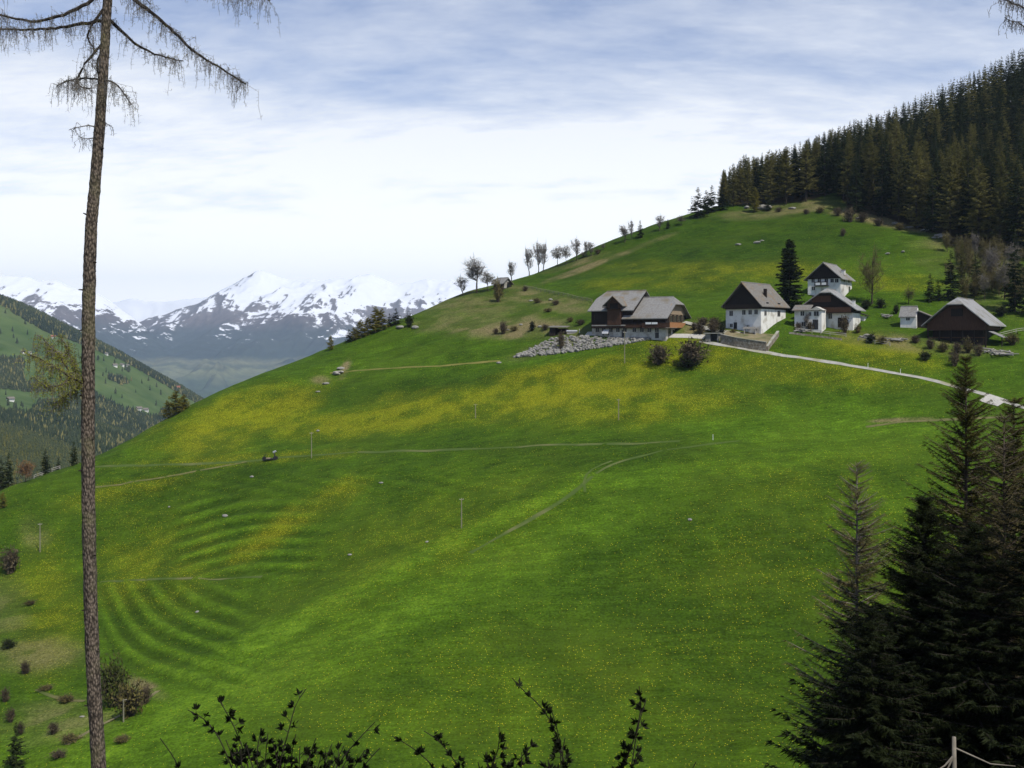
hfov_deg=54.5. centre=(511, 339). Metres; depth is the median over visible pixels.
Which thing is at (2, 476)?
spruce tree
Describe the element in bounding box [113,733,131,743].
bush
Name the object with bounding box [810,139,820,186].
larch tree
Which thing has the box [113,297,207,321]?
white back range
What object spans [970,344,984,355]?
bush
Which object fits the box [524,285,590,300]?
rail fence
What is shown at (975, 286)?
bare tree
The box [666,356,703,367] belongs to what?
bush
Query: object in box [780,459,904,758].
conifer tree
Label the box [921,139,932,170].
larch tree
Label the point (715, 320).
bush
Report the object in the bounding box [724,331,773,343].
terrace
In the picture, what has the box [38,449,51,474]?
spruce tree
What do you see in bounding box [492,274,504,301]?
bush
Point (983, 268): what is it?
bare tree
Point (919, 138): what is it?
larch tree
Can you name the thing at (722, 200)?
spruce tree
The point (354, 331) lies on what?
larch tree
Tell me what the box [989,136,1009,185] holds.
larch tree
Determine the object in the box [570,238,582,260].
bare tree
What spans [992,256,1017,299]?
bare tree
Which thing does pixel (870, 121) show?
larch tree
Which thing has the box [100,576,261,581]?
grass track
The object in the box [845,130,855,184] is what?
larch tree
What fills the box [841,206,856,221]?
bush
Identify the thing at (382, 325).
larch tree
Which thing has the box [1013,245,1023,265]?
bare tree
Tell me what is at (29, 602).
bush
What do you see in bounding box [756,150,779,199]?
larch tree
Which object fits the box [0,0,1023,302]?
sky
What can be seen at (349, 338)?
spruce tree
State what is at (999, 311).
bush
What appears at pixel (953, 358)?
bush
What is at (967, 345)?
bush
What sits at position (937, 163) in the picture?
spruce tree
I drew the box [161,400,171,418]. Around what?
larch tree
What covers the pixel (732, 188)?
larch tree
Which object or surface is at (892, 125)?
larch tree
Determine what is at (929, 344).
bush
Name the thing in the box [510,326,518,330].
bush
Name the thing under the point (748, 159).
larch tree
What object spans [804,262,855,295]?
white farmhouse
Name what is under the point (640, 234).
spruce tree
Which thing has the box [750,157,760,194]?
spruce tree
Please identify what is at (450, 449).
cart track
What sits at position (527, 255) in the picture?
bare tree
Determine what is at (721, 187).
larch tree
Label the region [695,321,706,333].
bush
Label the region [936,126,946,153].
spruce tree
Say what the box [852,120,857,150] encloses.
spruce tree
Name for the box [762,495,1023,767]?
spruce tree
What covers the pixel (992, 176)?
spruce tree
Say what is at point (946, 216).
conifer tree
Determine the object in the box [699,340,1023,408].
farm road
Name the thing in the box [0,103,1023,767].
meadow
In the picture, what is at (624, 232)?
bare tree
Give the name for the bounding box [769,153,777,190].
larch tree
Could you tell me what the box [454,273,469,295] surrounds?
bare tree
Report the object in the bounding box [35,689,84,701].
path
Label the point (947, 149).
larch tree
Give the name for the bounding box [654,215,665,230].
bare tree
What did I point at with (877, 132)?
larch tree
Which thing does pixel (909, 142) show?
spruce tree
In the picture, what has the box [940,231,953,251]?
bare tree
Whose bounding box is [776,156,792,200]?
larch tree
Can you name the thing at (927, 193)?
larch tree
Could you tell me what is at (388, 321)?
spruce tree
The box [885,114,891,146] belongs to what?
spruce tree
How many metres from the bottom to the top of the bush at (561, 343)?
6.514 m
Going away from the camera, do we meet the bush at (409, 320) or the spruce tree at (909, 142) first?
the bush at (409, 320)
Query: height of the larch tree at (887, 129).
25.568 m
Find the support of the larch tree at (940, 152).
on the meadow
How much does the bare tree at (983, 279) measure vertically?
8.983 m
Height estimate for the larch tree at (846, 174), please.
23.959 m
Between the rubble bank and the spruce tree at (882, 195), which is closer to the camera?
the rubble bank
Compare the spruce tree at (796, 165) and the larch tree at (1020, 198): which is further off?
the spruce tree at (796, 165)
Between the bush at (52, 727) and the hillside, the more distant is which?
the hillside
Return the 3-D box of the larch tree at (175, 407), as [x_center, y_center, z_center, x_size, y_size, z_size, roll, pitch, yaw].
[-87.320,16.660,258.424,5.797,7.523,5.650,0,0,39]
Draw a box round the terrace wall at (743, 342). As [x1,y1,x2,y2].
[720,334,766,350]
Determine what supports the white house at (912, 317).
on the meadow
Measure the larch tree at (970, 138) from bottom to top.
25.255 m
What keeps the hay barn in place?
on the meadow
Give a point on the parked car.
(605, 332)
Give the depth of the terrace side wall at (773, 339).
234.84 m
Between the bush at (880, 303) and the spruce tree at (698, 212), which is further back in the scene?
the spruce tree at (698, 212)
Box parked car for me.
[602,330,609,334]
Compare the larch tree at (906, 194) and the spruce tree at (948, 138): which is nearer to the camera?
the larch tree at (906, 194)
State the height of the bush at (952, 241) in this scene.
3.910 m
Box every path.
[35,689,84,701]
[65,690,159,744]
[95,461,245,487]
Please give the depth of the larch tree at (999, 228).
294.52 m
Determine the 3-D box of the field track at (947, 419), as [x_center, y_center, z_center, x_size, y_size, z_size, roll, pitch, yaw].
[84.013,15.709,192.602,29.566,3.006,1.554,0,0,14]
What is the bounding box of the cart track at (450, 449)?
[95,440,679,466]
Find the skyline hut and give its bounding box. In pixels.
[491,277,513,289]
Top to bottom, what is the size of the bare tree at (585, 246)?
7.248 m
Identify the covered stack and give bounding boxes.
[567,330,576,333]
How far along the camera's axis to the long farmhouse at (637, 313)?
250.82 m
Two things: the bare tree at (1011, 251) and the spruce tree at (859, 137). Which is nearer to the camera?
the bare tree at (1011, 251)
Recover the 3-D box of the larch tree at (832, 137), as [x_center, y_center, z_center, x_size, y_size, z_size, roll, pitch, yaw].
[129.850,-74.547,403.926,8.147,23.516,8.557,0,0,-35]
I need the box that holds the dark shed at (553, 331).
[549,326,569,335]
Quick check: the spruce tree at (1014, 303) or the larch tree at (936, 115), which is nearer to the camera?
the spruce tree at (1014, 303)
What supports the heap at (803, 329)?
on the meadow
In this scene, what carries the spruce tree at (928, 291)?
on the meadow
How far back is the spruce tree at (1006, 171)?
302.78 m
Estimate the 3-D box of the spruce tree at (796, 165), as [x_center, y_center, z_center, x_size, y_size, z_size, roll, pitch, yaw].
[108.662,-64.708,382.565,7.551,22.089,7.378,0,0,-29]
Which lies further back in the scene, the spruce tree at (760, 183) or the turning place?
the spruce tree at (760, 183)
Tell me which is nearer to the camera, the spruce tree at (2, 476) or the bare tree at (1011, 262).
the spruce tree at (2, 476)
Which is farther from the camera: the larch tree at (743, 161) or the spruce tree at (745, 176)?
the larch tree at (743, 161)
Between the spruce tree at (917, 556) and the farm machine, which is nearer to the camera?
the spruce tree at (917, 556)
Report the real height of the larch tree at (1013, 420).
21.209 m
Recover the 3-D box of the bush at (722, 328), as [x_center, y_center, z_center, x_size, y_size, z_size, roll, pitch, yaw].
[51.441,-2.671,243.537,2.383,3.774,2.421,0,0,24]
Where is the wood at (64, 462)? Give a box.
[0,420,98,487]
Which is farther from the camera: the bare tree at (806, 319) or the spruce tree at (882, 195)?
the spruce tree at (882, 195)
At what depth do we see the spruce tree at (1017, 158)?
311.67 m
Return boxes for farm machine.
[262,450,277,460]
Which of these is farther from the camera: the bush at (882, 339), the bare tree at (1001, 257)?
the bare tree at (1001, 257)
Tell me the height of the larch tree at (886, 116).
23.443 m
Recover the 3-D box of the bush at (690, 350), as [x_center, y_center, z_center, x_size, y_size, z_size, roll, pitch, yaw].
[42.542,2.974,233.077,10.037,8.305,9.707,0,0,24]
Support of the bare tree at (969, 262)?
on the meadow
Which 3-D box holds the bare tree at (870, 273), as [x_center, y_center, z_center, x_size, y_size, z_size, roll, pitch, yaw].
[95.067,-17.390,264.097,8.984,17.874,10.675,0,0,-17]
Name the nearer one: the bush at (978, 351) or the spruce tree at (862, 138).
the bush at (978, 351)
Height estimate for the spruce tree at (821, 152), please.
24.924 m
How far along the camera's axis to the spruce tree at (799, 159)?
391.54 m
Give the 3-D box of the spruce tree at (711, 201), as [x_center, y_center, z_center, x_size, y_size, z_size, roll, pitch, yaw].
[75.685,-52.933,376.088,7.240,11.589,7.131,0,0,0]
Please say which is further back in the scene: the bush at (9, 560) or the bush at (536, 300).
the bush at (536, 300)
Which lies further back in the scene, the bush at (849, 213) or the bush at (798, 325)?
the bush at (849, 213)
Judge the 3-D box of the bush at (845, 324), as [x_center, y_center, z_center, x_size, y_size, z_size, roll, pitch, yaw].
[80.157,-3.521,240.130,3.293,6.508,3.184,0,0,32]
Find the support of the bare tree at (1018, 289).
on the meadow
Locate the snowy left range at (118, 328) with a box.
[0,276,227,397]
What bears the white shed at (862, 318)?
on the meadow
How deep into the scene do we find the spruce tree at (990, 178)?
308.66 m
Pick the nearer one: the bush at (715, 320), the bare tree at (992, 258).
the bush at (715, 320)
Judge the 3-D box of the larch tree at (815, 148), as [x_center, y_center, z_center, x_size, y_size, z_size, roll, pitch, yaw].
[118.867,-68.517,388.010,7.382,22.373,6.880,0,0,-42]
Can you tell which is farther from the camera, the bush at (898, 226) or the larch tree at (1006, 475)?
the bush at (898, 226)
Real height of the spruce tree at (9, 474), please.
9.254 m
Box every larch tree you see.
[0,492,8,507]
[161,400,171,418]
[165,390,183,414]
[179,394,190,408]
[326,335,334,349]
[347,328,359,339]
[355,319,369,337]
[362,317,373,333]
[368,306,381,331]
[374,308,388,329]
[718,172,729,201]
[723,173,728,202]
[726,163,741,205]
[727,166,732,202]
[729,167,737,199]
[731,160,745,201]
[738,154,752,197]
[740,160,753,205]
[746,157,754,190]
[749,187,760,211]
[751,157,757,189]
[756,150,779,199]
[759,156,772,188]
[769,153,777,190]
[774,147,799,204]
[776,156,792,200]
[795,140,818,201]
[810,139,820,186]
[811,136,820,189]
[826,128,834,158]
[829,132,840,179]
[838,142,854,204]
[842,130,854,174]
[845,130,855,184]
[854,121,859,144]
[860,144,884,211]
[861,127,881,201]
[867,115,873,141]
[870,120,881,155]
[879,129,897,190]
[883,111,887,136]
[883,118,889,151]
[885,114,899,160]
[887,119,905,164]
[887,150,909,222]
[890,129,910,203]
[899,145,933,223]
[901,142,927,227]
[912,127,924,164]
[917,165,942,228]
[920,148,929,183]
[920,161,936,219]
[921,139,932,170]
[926,107,946,153]
[931,412,1023,758]
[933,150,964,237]
[934,149,945,186]
[937,143,963,217]
[938,144,951,213]
[945,143,965,225]
[947,397,1023,750]
[951,133,958,155]
[952,144,979,232]
[954,239,968,297]
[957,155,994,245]
[961,133,966,160]
[964,161,993,239]
[965,123,977,163]
[972,123,977,155]
[984,175,1012,251]
[986,129,994,167]
[986,158,1012,241]
[987,0,1023,37]
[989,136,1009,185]
[992,135,1003,162]
[997,119,1012,157]
[1005,155,1023,215]
[1011,172,1023,246]
[1016,198,1023,240]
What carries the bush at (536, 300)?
on the meadow
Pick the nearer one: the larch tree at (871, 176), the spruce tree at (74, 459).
the spruce tree at (74, 459)
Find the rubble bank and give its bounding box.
[513,335,650,357]
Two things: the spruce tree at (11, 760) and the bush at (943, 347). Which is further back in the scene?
the bush at (943, 347)
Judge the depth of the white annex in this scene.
242.43 m
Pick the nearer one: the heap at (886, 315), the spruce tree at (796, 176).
the heap at (886, 315)
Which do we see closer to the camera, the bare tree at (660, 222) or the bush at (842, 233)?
the bush at (842, 233)
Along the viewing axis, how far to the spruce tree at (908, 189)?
341.02 m
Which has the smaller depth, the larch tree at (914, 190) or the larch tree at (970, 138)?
the larch tree at (914, 190)
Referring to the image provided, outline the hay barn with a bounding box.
[921,297,1007,347]
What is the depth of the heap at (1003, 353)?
215.83 m
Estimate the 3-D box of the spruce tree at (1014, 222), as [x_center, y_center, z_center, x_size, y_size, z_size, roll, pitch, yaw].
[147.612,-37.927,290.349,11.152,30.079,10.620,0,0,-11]
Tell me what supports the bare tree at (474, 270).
on the meadow
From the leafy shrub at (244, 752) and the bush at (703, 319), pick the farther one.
the bush at (703, 319)
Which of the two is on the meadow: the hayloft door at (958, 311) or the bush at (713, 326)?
the bush at (713, 326)
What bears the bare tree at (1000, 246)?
on the meadow
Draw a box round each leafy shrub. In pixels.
[160,688,379,767]
[392,677,573,767]
[611,686,695,767]
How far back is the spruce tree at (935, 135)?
356.28 m
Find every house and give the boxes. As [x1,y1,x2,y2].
[6,397,14,401]
[899,306,931,327]
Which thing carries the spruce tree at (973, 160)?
on the meadow
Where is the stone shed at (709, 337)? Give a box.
[703,333,722,341]
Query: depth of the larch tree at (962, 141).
348.79 m
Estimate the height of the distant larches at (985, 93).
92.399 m
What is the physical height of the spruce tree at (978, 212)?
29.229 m
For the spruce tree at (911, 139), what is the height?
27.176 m
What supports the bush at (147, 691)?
on the meadow
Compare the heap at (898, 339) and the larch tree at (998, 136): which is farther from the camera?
the larch tree at (998, 136)
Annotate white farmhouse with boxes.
[721,281,789,333]
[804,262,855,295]
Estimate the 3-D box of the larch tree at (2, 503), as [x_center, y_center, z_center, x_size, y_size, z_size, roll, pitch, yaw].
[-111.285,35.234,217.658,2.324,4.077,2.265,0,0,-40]
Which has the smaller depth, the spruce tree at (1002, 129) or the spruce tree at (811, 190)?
the spruce tree at (1002, 129)
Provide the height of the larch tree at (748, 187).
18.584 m
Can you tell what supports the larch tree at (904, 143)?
on the meadow
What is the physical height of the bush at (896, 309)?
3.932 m
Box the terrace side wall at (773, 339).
[766,331,778,350]
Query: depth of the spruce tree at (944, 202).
317.95 m
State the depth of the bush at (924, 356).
218.05 m
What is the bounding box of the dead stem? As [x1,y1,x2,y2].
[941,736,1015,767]
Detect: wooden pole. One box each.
[38,524,40,551]
[459,498,461,527]
[623,331,625,362]
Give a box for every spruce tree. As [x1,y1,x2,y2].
[0,458,5,490]
[1,453,16,487]
[2,722,29,767]
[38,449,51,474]
[67,443,79,465]
[343,329,354,341]
[386,313,391,326]
[390,308,402,324]
[636,220,643,237]
[688,187,708,217]
[700,190,712,213]
[706,185,719,211]
[714,189,728,209]
[741,154,751,195]
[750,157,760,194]
[755,156,768,201]
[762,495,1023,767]
[764,194,773,210]
[773,149,787,197]
[775,239,805,311]
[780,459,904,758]
[787,147,803,200]
[789,144,800,196]
[791,601,971,767]
[796,141,802,186]
[798,139,818,197]
[812,134,835,195]
[813,132,833,188]
[820,136,831,183]
[821,519,1023,767]
[828,134,839,191]
[829,131,838,186]
[830,126,853,195]
[832,132,854,199]
[843,354,1020,703]
[850,121,872,190]
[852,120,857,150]
[854,126,867,152]
[862,124,871,166]
[864,116,883,185]
[870,138,892,217]
[884,144,912,209]
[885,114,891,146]
[898,101,908,138]
[900,149,924,213]
[901,129,913,167]
[907,123,920,171]
[915,116,926,158]
[919,485,1023,767]
[921,165,942,232]
[923,274,937,301]
[924,123,929,156]
[925,151,946,225]
[927,139,940,174]
[929,125,942,165]
[933,281,942,300]
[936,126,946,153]
[939,170,961,229]
[942,250,959,299]
[943,128,952,157]
[954,109,966,147]
[955,162,975,236]
[962,143,980,194]
[968,251,985,295]
[979,151,1000,236]
[982,126,1000,173]
[984,159,997,230]
[990,146,1020,241]
[994,114,1010,155]
[998,160,1023,253]
[1001,228,1023,311]
[1005,139,1023,198]
[1016,266,1023,313]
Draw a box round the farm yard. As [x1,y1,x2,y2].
[585,332,704,338]
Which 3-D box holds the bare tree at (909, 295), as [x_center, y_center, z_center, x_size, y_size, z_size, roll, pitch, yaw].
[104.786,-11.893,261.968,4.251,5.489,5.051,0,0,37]
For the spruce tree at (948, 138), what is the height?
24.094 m
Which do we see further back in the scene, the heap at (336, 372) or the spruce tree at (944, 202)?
the spruce tree at (944, 202)
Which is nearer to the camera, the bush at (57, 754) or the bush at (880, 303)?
the bush at (57, 754)
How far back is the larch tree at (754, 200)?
367.70 m
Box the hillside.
[0,304,193,414]
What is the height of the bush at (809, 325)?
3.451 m
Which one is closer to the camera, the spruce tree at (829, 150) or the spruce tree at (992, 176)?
the spruce tree at (992, 176)
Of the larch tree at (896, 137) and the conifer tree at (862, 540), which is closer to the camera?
the conifer tree at (862, 540)
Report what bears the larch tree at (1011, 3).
on the meadow
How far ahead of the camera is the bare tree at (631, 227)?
358.42 m
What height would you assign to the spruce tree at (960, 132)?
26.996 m
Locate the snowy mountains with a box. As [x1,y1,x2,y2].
[125,270,490,391]
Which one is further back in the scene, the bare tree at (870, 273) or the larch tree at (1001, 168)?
the larch tree at (1001, 168)
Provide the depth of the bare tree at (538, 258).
354.56 m
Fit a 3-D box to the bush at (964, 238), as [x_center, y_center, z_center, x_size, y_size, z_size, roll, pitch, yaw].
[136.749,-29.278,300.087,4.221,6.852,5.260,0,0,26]
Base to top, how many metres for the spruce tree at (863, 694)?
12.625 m
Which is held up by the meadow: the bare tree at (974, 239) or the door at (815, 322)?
the bare tree at (974, 239)
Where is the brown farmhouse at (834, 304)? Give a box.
[803,288,865,329]
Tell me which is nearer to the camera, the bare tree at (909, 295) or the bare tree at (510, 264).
the bare tree at (909, 295)
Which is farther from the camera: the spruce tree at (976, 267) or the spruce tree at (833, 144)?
the spruce tree at (833, 144)
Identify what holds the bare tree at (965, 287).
on the meadow
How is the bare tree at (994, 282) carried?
on the meadow
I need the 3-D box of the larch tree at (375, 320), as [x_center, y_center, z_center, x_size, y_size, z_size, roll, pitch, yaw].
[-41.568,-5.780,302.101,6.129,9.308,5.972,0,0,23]
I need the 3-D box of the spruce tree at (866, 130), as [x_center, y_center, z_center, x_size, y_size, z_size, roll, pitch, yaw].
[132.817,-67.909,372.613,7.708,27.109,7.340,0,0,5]
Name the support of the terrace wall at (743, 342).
on the meadow
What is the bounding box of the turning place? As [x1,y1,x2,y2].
[981,394,1005,405]
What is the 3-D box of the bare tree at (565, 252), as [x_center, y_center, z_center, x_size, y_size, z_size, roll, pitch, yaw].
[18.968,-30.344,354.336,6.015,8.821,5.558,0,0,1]
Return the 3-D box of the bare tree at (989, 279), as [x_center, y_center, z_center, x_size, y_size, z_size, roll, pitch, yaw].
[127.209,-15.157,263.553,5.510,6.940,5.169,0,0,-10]
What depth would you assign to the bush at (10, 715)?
137.85 m
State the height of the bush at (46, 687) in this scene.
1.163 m
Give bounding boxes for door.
[711,334,716,340]
[813,320,817,328]
[951,308,962,315]
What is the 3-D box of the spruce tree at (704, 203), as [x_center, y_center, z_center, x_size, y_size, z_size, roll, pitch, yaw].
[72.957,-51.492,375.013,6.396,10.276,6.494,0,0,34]
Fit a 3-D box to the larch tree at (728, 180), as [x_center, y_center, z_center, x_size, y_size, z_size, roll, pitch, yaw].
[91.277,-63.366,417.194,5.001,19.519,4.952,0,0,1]
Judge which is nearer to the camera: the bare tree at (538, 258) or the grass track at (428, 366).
the grass track at (428, 366)
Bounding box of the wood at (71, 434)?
[0,294,203,454]
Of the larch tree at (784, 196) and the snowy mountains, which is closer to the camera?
the larch tree at (784, 196)
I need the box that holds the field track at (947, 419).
[866,415,1022,427]
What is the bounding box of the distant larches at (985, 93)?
[762,55,1023,160]
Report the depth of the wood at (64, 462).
873.31 m
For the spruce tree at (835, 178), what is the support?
on the meadow
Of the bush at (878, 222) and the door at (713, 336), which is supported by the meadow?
the bush at (878, 222)
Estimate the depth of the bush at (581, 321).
265.19 m
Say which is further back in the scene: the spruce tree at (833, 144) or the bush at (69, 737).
the spruce tree at (833, 144)
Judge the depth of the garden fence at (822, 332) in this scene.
239.57 m
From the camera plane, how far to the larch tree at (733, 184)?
403.24 m
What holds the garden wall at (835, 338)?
on the meadow
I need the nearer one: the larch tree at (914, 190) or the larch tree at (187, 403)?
the larch tree at (187, 403)
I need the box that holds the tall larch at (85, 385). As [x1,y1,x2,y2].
[0,0,279,767]
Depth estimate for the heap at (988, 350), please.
219.22 m
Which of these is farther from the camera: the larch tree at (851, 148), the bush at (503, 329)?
the larch tree at (851, 148)
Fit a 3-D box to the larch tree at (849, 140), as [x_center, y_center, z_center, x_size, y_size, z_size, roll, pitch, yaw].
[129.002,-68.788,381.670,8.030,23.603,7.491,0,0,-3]
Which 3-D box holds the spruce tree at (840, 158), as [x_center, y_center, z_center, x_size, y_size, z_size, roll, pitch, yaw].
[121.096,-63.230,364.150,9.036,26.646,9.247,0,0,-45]
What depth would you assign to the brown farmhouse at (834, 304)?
244.89 m
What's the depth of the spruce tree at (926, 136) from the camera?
382.83 m
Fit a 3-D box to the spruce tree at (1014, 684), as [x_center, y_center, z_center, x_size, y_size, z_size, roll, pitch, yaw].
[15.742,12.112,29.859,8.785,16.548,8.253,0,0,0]
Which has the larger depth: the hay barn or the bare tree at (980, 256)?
the bare tree at (980, 256)
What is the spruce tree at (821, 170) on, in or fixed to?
on the meadow
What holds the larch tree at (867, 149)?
on the meadow
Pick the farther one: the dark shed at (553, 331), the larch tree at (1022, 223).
the larch tree at (1022, 223)
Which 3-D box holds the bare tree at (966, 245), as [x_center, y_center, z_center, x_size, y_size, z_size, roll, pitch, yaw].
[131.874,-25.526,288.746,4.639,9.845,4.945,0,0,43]
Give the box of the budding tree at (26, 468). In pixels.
[15,459,36,481]
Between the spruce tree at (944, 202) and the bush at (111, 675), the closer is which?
the bush at (111, 675)
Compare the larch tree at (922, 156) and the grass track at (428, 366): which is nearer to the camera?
the grass track at (428, 366)
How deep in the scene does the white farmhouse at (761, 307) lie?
243.53 m
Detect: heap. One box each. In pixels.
[332,371,343,374]
[793,328,809,331]
[881,314,892,317]
[887,338,907,340]
[982,348,999,352]
[989,350,1018,355]
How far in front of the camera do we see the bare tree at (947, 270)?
275.87 m
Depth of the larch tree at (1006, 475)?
31.97 m
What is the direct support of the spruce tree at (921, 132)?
on the meadow
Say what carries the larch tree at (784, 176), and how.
on the meadow
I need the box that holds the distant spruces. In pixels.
[759,49,1023,164]
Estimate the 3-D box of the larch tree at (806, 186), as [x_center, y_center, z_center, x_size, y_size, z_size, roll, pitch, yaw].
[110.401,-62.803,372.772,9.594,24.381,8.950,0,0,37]
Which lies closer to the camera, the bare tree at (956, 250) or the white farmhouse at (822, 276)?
the white farmhouse at (822, 276)
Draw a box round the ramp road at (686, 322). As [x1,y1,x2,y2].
[682,321,741,332]
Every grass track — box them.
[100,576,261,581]
[330,360,499,372]
[469,440,739,553]
[583,461,611,491]
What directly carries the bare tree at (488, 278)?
on the meadow
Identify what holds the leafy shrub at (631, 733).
on the meadow
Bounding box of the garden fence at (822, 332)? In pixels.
[797,328,845,335]
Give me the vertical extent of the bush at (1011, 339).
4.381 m
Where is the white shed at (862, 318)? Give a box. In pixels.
[860,313,868,320]
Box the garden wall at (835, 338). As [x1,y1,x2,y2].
[789,332,841,339]
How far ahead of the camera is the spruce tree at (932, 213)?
320.47 m
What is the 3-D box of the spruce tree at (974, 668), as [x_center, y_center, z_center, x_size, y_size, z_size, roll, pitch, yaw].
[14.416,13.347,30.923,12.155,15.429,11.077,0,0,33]
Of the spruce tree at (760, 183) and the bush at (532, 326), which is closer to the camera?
the bush at (532, 326)
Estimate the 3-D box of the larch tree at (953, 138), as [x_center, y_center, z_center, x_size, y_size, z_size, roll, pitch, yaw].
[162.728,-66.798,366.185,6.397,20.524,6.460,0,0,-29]
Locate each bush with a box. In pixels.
[0,545,22,573]
[0,636,17,649]
[0,687,10,701]
[4,707,15,722]
[15,721,25,734]
[17,659,32,673]
[22,599,37,604]
[34,683,54,690]
[44,748,67,758]
[46,722,59,734]
[55,732,82,743]
[56,693,74,703]
[86,650,134,708]
[108,674,147,718]
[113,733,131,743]
[138,682,153,704]
[404,314,416,326]
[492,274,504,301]
[498,321,508,333]
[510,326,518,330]
[528,319,535,330]
[531,298,541,302]
[540,324,549,329]
[555,330,564,348]
[572,318,584,324]
[645,341,678,365]
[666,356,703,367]
[670,336,713,362]
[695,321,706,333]
[696,316,710,324]
[706,316,721,323]
[706,319,720,332]
[718,324,725,332]
[794,322,801,329]
[803,322,813,330]
[815,206,823,212]
[833,206,841,215]
[838,312,851,332]
[839,228,846,235]
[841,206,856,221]
[854,323,861,332]
[856,212,870,221]
[859,297,874,308]
[864,331,878,342]
[873,217,886,225]
[873,296,888,307]
[876,336,886,343]
[891,304,900,313]
[895,222,904,229]
[909,334,920,343]
[918,349,936,360]
[923,337,935,348]
[933,340,950,351]
[945,351,959,365]
[948,237,958,245]
[950,342,965,353]
[959,234,969,247]
[961,335,977,352]
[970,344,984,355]
[991,304,1010,315]
[1003,329,1020,344]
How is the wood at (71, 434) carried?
on the hillside
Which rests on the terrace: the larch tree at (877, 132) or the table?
the table
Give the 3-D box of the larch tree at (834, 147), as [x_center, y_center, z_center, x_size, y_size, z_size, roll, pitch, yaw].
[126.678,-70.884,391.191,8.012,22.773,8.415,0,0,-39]
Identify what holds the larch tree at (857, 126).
on the meadow
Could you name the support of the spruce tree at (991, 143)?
on the meadow
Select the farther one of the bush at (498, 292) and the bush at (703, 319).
the bush at (498, 292)
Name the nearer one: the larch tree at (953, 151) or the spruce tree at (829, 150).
the larch tree at (953, 151)
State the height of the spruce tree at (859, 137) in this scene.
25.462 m
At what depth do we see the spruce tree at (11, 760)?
123.21 m
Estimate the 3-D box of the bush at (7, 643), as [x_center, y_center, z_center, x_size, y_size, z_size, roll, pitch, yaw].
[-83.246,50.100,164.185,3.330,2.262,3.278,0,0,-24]
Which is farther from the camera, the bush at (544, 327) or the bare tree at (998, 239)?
the bare tree at (998, 239)
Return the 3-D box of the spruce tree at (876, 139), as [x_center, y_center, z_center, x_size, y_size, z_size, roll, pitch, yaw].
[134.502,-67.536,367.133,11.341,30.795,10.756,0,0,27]
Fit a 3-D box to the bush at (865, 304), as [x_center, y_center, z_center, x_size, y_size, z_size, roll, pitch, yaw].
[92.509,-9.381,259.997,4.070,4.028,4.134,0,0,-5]
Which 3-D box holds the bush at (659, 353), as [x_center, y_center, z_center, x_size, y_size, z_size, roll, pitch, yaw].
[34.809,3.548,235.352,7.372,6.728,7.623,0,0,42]
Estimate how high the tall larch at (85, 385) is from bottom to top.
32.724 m
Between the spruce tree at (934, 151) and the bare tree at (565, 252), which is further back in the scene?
the bare tree at (565, 252)
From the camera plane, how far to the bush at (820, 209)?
353.31 m
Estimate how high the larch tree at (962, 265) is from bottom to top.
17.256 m
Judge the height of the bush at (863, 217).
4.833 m
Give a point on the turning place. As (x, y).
(998, 401)
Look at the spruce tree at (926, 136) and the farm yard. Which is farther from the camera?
the spruce tree at (926, 136)
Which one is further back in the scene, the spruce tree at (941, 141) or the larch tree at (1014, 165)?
the spruce tree at (941, 141)
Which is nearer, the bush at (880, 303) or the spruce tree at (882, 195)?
the bush at (880, 303)
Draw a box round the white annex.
[792,305,825,331]
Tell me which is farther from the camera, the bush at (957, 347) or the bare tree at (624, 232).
the bare tree at (624, 232)
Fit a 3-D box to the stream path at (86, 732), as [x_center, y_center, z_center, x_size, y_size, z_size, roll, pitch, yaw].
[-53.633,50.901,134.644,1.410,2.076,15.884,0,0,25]
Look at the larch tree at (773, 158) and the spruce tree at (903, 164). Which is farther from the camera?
the larch tree at (773, 158)
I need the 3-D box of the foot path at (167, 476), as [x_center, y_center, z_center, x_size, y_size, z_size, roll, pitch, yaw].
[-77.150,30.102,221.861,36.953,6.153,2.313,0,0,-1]
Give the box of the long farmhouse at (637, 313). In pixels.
[587,290,690,340]
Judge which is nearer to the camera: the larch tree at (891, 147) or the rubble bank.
the rubble bank
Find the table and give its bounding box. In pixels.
[743,327,756,334]
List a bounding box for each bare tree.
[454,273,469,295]
[458,253,486,292]
[477,271,497,290]
[506,261,515,280]
[522,246,533,274]
[532,241,544,272]
[538,244,547,270]
[550,246,562,265]
[557,244,571,263]
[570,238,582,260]
[583,240,590,256]
[586,240,594,255]
[616,225,629,237]
[628,221,634,238]
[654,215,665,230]
[802,313,808,322]
[853,241,885,303]
[903,286,919,303]
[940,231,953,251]
[943,262,955,275]
[952,236,961,262]
[955,257,966,276]
[958,274,971,296]
[961,236,971,258]
[962,245,974,277]
[968,272,983,297]
[969,233,979,253]
[974,236,994,265]
[975,261,991,286]
[977,270,991,298]
[980,245,1000,289]
[985,264,1000,289]
[986,270,996,292]
[988,264,1006,292]
[990,235,1003,249]
[991,242,1008,259]
[992,247,1005,270]
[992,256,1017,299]
[999,257,1012,293]
[1002,242,1023,262]
[1007,282,1023,300]
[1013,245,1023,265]
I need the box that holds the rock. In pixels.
[757,204,771,209]

